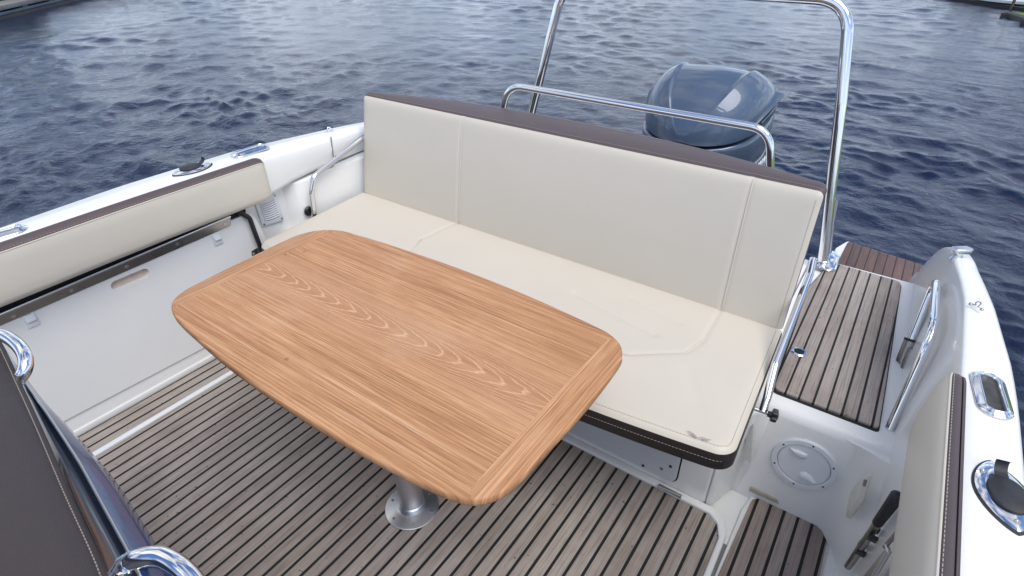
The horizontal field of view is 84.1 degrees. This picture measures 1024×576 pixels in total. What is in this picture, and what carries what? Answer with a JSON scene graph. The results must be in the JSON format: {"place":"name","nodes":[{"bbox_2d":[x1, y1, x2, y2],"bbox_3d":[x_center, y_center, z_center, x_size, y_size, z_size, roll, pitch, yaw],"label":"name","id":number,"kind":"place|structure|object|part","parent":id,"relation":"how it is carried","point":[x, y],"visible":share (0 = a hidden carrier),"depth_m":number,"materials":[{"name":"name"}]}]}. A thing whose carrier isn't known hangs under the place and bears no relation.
{"place":"outdoors","nodes":[
{"label":"outdoors","id":0,"kind":"place"},
{"bbox_2d":[0,0,1023,462],"bbox_3d":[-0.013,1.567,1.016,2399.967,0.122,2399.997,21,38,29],"label":"water","id":1,"kind":"structure","parent":0,"point":[98,96],"depth_m":7.98,"materials":[{"name":"blue liquid"}]},
{"bbox_2d":[0,0,79,19],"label":"landing stage","id":2,"kind":"object","parent":1,"relation":"in","point":[10,8],"visible":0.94,"depth_m":14.03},
{"bbox_2d":[0,122,1023,575],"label":"motor boat","id":3,"kind":"object","parent":1,"relation":"on","point":[210,462],"visible":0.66,"depth_m":1.74,"materials":[{"name":"white plastic"}]},
{"bbox_2d":[0,224,28,238],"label":"fairlead","id":4,"kind":"object","parent":3,"relation":"on","point":[11,230],"visible":1,"depth_m":1.68,"materials":[{"name":"silver metal"}]},
{"bbox_2d":[0,328,204,575],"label":"helm seat","id":5,"kind":"object","parent":3,"relation":"on","point":[67,508],"visible":1,"depth_m":0.80,"materials":[{"name":"leather"}]},
{"bbox_2d":[0,209,265,420],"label":"folding seat panel","id":6,"kind":"object","parent":3,"relation":"attached to","point":[93,337],"visible":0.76,"depth_m":2.00,"materials":[{"name":"white plastic"}]},
{"bbox_2d":[0,158,270,306],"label":"side cushion","id":7,"kind":"object","parent":3,"relation":"attached to","point":[35,261],"visible":1,"depth_m":1.84,"materials":[{"name":"beige leather"}]},
{"bbox_2d":[172,156,212,176],"bbox_3d":[-1.186,-0.456,2.098,0.087,0.039,0.158,19,37,27],"label":"rod holder","id":8,"kind":"object","parent":3,"relation":"on","point":[191,168],"visible":1,"depth_m":2.09,"materials":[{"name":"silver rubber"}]},
{"bbox_2d":[230,143,269,157],"bbox_3d":[-1.050,-0.553,2.275,0.069,0.012,0.169,19,37,26],"label":"fairlead","id":9,"kind":"object","parent":3,"relation":"on","point":[250,150],"visible":1,"depth_m":2.27,"materials":[{"name":"silver metal"}]},
{"bbox_2d":[255,193,283,226],"bbox_3d":[-1.024,-0.327,2.395,0.010,0.128,0.111,21,38,29],"label":"air vent","id":10,"kind":"object","parent":3,"relation":"attached to","point":[269,211],"visible":0.9,"depth_m":2.39,"materials":[{"name":"white plastic"}]},
{"bbox_2d":[172,230,621,530],"bbox_3d":[-0.323,0.376,1.578,1.108,0.696,0.625,21,38,29],"label":"cockpit table","id":11,"kind":"object","parent":3,"relation":"on","point":[425,381],"visible":1,"depth_m":1.29,"materials":[{"name":"brown wood"}]},
{"bbox_2d":[261,192,781,469],"bbox_3d":[-0.116,0.016,2.023,1.942,0.084,0.684,21,38,29],"label":"bench cushion","id":12,"kind":"object","parent":3,"relation":"on","point":[687,381],"visible":0.52,"depth_m":1.77,"materials":[{"name":"beige leather"}]},
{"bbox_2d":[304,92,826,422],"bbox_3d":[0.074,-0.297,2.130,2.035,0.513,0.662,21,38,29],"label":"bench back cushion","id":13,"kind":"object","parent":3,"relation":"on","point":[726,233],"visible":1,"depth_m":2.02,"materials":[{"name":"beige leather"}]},
{"bbox_3d":[-0.204,0.210,2.124,1.760,0.331,0.011,21,38,29],"label":"locker door","id":14,"kind":"part","parent":3,"relation":"part of","materials":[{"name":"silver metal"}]},
{"bbox_2d":[500,84,774,168],"bbox_3d":[0.403,-0.444,2.307,1.303,0.642,0.068,21,38,29],"label":"rail","id":15,"kind":"object","parent":3,"relation":"on","point":[763,133],"visible":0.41,"depth_m":2.04,"materials":[{"name":"silver metal"}]},
{"bbox_2d":[528,0,853,271],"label":"tow arch","id":16,"kind":"structure","parent":3,"relation":"on","point":[827,259],"depth_m":2.16,"materials":[{"name":"silver metal"}]},
{"bbox_2d":[642,62,783,165],"bbox_3d":[0.967,-0.372,3.246,0.666,1.664,0.999,21,38,29],"label":"outboard engine","id":17,"kind":"object","parent":3,"relation":"attached to","point":[734,93],"visible":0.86,"depth_m":2.77,"materials":[{"name":"paint"}]},
{"bbox_2d":[791,347,806,356],"bbox_3d":[0.927,0.206,1.832,0.049,0.007,0.049,21,38,29],"label":"deck socket","id":18,"kind":"object","parent":3,"relation":"attached to","point":[799,351],"visible":1,"depth_m":1.83,"materials":[{"name":"silver metal"}]},
{"bbox_2d":[771,438,837,489],"bbox_3d":[0.853,0.518,1.660,0.177,0.177,0.025,21,38,29],"label":"inspection hatch","id":19,"kind":"object","parent":3,"relation":"attached to","point":[804,464],"visible":1,"depth_m":1.65,"materials":[{"name":"white plastic"}]},
{"bbox_2d":[846,473,871,518],"bbox_3d":[0.926,0.556,1.523,0.018,0.178,0.054,9,34,14],"label":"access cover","id":20,"kind":"object","parent":3,"relation":"attached to","point":[858,493],"visible":1,"depth_m":1.51,"materials":[{"name":"white plastic"}]},
{"bbox_2d":[844,490,900,569],"bbox_3d":[0.868,0.598,1.374,0.028,0.391,0.104,21,38,29],"label":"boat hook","id":21,"kind":"object","parent":3,"relation":"attached to","point":[888,508],"visible":0.98,"depth_m":1.35,"materials":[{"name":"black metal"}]},
{"bbox_2d":[864,531,894,575],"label":"folding bracket","id":22,"kind":"object","parent":3,"relation":"attached to","point":[875,568],"visible":0.89,"depth_m":1.13,"materials":[{"name":"silver metal"}]},
{"bbox_2d":[885,279,940,431],"bbox_3d":[1.179,0.184,1.658,0.044,0.310,0.477,21,38,29],"label":"handrail","id":23,"kind":"object","parent":3,"relation":"attached to","point":[932,297],"visible":0.88,"depth_m":1.56,"materials":[{"name":"silver metal"}]},
{"bbox_2d":[889,372,965,575],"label":"side cushion","id":24,"kind":"object","parent":3,"relation":"attached to","point":[927,535],"visible":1,"depth_m":0.98,"materials":[{"name":"beige leather"}]},
{"bbox_2d":[947,246,973,261],"bbox_3d":[1.382,-0.105,1.749,0.066,0.045,0.040,-1,33,-1],"label":"mooring cleat","id":25,"kind":"object","parent":3,"relation":"attached to","point":[959,251],"visible":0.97,"depth_m":1.73,"materials":[{"name":"silver metal"}]},
{"bbox_2d":[970,371,1013,419],"bbox_3d":[0.969,0.211,1.145,0.062,0.011,0.152,16,36,23],"label":"fairlead","id":26,"kind":"object","parent":3,"relation":"on","point":[991,395],"visible":1,"depth_m":1.14,"materials":[{"name":"silver metal"}]},
{"bbox_2d":[971,459,1023,535],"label":"rod holder","id":27,"kind":"object","parent":3,"relation":"on","point":[998,487],"visible":1,"depth_m":0.93,"materials":[{"name":"silver metal"}]},
{"bbox_2d":[975,0,1023,6],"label":"moored boat","id":28,"kind":"object","parent":1,"relation":"on","point":[1019,3],"visible":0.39,"depth_m":15.16,"materials":[{"name":"white plastic"}]},
{"bbox_2d":[1009,0,1015,9],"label":"mooring post","id":29,"kind":"object","parent":1,"relation":"in","point":[1012,4],"visible":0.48,"depth_m":14.85,"materials":[{"name":"brown wood"}]},
{"bbox_2d":[969,301,983,310],"bbox_3d":[1.175,0.043,1.427,0.032,0.006,0.035,-14,35,-21],"label":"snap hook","id":30,"kind":"object","parent":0,"point":[975,304],"visible":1,"depth_m":1.43,"materials":[{"name":"silver metal"}]},
{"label":"far bank","id":31,"kind":"structure","parent":0,"visible":0},
{"bbox_2d":[954,0,1023,10],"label":"timber edging","id":32,"kind":"object","parent":31,"relation":"on","point":[1018,8],"depth_m":15.41,"materials":[{"name":"brown wood"}]},
{"bbox_2d":[1000,12,1023,24],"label":"timber edging","id":33,"kind":"object","parent":31,"relation":"on","point":[1014,16],"visible":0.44,"depth_m":13.32,"materials":[{"name":"wood"}]}
]}

